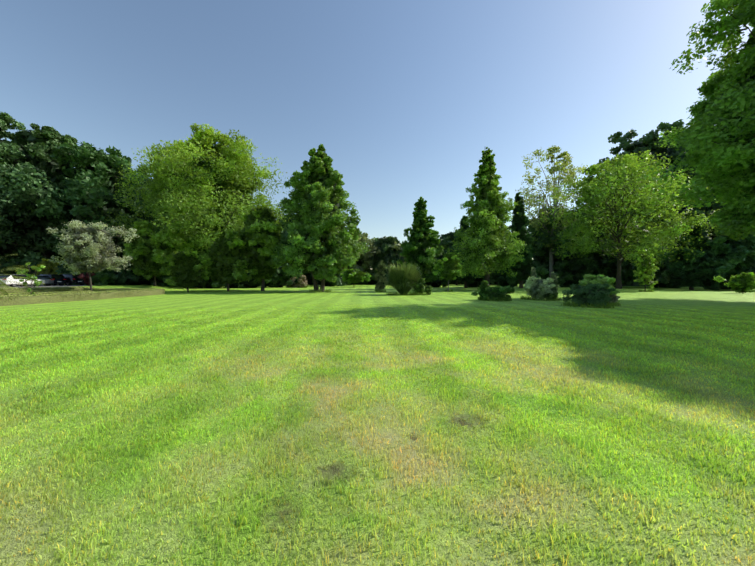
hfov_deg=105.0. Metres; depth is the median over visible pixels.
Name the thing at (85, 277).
red cordyline shrub
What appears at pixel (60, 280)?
dark navy car
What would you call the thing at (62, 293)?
hedge
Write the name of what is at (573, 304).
grass tufts
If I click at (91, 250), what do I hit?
olive tree
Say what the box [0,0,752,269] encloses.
sky
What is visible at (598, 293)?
dome shrub
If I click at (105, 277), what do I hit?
shrub
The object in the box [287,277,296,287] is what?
brown shrub
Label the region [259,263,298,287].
shrub
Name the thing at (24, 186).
oak tree
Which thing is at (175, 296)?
lawn ground
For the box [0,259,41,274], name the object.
shrub
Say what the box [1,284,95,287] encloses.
road
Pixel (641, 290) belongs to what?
grass tufts
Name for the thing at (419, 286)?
shrub by pampas
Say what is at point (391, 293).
grass tufts
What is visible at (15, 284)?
white estate car
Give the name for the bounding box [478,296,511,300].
grass tufts
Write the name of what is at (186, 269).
tree
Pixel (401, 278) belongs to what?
bush
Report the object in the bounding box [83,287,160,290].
road
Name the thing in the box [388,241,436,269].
tree
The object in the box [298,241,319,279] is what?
tree
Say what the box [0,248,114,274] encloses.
hedge
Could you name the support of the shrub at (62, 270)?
on the lawn ground at (175, 296)
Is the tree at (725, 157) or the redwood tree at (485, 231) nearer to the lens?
the tree at (725, 157)
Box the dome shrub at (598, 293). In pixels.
[560,283,615,306]
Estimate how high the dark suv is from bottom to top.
1.692 m
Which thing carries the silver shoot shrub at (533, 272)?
on the lawn ground at (175, 296)
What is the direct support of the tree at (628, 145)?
on the lawn ground at (175, 296)
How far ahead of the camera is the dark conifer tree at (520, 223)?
52.16 m
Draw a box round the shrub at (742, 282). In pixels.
[713,272,754,293]
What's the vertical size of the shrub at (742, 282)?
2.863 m
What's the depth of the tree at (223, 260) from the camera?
37.13 m
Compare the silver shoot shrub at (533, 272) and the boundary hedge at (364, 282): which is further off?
the boundary hedge at (364, 282)
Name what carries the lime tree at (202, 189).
on the lawn ground at (175, 296)
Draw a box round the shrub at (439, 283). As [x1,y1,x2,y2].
[423,275,451,286]
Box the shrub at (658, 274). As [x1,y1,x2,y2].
[641,258,685,287]
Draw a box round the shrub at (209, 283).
[181,270,226,287]
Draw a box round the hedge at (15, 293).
[0,290,91,294]
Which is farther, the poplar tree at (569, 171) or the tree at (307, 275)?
the tree at (307, 275)
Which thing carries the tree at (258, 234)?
on the lawn ground at (175, 296)
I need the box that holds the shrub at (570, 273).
[553,258,594,286]
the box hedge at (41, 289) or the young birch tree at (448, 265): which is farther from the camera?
the young birch tree at (448, 265)
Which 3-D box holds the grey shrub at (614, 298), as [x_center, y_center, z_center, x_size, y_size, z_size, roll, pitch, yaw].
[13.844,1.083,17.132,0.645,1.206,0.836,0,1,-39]
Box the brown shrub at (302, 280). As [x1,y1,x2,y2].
[296,274,307,286]
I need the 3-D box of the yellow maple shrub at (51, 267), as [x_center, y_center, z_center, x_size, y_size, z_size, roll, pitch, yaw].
[-55.876,-1.722,48.937,6.532,4.954,3.707,0,1,-35]
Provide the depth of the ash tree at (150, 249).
42.72 m
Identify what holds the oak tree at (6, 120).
on the lawn ground at (175, 296)
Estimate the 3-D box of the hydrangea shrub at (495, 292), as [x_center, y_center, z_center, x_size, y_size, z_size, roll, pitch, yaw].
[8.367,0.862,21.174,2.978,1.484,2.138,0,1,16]
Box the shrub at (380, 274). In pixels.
[374,260,388,290]
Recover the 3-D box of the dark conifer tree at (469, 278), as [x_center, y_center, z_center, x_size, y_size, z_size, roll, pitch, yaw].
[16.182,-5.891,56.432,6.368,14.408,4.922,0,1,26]
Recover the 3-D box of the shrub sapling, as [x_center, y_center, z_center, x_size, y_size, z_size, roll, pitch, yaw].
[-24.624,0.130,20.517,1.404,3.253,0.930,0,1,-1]
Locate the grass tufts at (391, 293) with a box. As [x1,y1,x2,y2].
[386,291,418,294]
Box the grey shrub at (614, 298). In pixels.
[609,294,619,305]
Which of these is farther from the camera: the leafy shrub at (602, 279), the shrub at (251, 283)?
the shrub at (251, 283)
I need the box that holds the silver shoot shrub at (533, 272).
[529,267,536,297]
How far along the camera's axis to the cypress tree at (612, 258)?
71.13 m
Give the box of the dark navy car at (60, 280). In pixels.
[29,274,65,285]
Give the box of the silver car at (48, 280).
[17,276,53,285]
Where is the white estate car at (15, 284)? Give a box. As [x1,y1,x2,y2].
[0,275,44,286]
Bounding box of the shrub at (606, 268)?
[588,258,640,286]
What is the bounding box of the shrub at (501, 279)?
[493,269,518,286]
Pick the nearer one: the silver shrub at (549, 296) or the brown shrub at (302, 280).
the silver shrub at (549, 296)
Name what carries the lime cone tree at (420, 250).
on the lawn ground at (175, 296)
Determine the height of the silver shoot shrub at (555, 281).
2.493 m
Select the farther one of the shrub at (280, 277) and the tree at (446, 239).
the tree at (446, 239)
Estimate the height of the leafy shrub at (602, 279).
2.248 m
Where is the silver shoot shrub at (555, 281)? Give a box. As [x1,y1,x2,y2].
[549,271,558,297]
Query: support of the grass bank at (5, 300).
on the lawn ground at (175, 296)
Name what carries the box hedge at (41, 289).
on the lawn ground at (175, 296)
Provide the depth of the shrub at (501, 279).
61.43 m
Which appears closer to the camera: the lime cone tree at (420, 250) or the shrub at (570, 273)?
the lime cone tree at (420, 250)
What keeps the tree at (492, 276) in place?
on the lawn ground at (175, 296)
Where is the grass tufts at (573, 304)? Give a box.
[561,300,615,308]
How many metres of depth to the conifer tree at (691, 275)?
45.35 m
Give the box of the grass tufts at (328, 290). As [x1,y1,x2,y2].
[309,288,331,291]
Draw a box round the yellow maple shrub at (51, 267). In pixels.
[14,258,64,284]
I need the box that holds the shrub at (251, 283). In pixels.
[223,272,273,287]
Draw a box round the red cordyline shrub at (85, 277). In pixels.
[78,272,95,285]
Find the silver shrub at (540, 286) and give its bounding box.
[524,276,555,298]
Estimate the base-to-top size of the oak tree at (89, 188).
27.962 m
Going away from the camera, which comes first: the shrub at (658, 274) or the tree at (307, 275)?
the shrub at (658, 274)
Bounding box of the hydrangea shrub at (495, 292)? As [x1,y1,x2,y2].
[471,285,514,300]
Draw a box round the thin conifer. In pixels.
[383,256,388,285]
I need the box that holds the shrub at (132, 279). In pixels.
[111,261,150,284]
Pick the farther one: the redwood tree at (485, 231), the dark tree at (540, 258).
the dark tree at (540, 258)
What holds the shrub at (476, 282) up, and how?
on the lawn ground at (175, 296)
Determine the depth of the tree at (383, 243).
88.12 m
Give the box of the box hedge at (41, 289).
[0,286,82,293]
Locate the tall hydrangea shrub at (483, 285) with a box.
[478,280,489,296]
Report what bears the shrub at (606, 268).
on the lawn ground at (175, 296)
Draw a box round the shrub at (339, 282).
[312,273,347,285]
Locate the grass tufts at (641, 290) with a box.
[638,288,654,291]
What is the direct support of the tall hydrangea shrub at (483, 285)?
on the lawn ground at (175, 296)
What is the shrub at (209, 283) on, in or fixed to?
on the lawn ground at (175, 296)
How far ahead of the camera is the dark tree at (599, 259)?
63.79 m
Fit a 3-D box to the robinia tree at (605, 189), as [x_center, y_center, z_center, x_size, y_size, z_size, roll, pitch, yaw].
[40.240,-9.791,51.039,36.436,22.324,36.526,0,1,-1]
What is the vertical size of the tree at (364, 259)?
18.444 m
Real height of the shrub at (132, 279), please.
4.838 m
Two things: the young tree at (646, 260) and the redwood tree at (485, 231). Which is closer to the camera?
the young tree at (646, 260)
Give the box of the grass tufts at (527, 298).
[519,295,561,300]
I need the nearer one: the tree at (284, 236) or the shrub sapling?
the shrub sapling
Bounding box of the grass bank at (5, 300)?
[0,288,164,305]
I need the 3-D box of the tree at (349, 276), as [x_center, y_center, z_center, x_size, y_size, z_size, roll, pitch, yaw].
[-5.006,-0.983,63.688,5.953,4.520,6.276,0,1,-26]
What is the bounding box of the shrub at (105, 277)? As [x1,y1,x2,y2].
[91,267,127,285]
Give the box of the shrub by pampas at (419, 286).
[411,278,425,294]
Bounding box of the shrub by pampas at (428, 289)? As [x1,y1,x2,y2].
[424,285,432,294]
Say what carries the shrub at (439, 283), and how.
on the lawn ground at (175, 296)
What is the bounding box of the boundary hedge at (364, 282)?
[296,270,546,284]
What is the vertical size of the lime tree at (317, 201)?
20.588 m
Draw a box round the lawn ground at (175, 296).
[0,282,754,565]
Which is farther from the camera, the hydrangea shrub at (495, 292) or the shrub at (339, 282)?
the shrub at (339, 282)
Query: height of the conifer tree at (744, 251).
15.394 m
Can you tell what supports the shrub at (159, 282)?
on the lawn ground at (175, 296)
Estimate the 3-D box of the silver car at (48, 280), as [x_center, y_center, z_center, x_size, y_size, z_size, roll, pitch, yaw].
[-47.246,-0.296,39.684,4.600,1.455,2.220,0,1,9]
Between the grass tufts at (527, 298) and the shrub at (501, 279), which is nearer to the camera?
the grass tufts at (527, 298)
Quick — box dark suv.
[54,274,84,285]
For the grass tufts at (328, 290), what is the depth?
39.12 m
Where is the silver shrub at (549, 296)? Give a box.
[542,292,558,299]
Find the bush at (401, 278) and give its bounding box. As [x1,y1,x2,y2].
[385,262,420,294]
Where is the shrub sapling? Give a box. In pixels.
[17,262,45,294]
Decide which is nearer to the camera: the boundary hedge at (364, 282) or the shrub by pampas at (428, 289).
the shrub by pampas at (428, 289)
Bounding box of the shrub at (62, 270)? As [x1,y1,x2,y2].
[56,264,95,284]
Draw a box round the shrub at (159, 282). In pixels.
[140,274,176,286]
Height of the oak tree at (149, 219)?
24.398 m
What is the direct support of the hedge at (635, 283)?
on the lawn ground at (175, 296)
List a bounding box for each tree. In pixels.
[0,111,35,262]
[0,123,78,269]
[34,141,148,257]
[46,219,139,290]
[65,180,161,233]
[93,123,289,272]
[119,220,192,285]
[162,248,209,291]
[198,237,257,290]
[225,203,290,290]
[270,144,369,291]
[278,215,300,278]
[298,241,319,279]
[336,227,380,284]
[340,268,370,284]
[362,236,405,280]
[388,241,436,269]
[396,197,444,281]
[432,253,461,291]
[435,230,458,284]
[441,147,530,285]
[453,215,476,287]
[479,226,534,284]
[504,192,548,287]
[512,145,613,277]
[514,150,719,288]
[527,207,593,278]
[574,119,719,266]
[575,215,614,274]
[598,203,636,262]
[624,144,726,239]
[633,252,658,290]
[637,0,754,240]
[656,210,748,289]
[683,205,754,290]
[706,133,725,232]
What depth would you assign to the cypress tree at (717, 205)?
64.97 m
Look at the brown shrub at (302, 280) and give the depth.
58.07 m
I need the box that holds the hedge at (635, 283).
[622,270,701,286]
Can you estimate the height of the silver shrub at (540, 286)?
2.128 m
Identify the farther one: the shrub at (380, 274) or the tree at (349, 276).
the tree at (349, 276)
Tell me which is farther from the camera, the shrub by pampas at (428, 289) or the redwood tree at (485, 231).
the redwood tree at (485, 231)
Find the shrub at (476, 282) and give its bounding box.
[462,274,491,286]
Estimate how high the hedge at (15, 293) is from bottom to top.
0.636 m
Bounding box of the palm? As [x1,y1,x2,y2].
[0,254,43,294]
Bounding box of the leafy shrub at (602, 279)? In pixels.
[578,274,619,294]
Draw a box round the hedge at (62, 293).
[0,290,116,295]

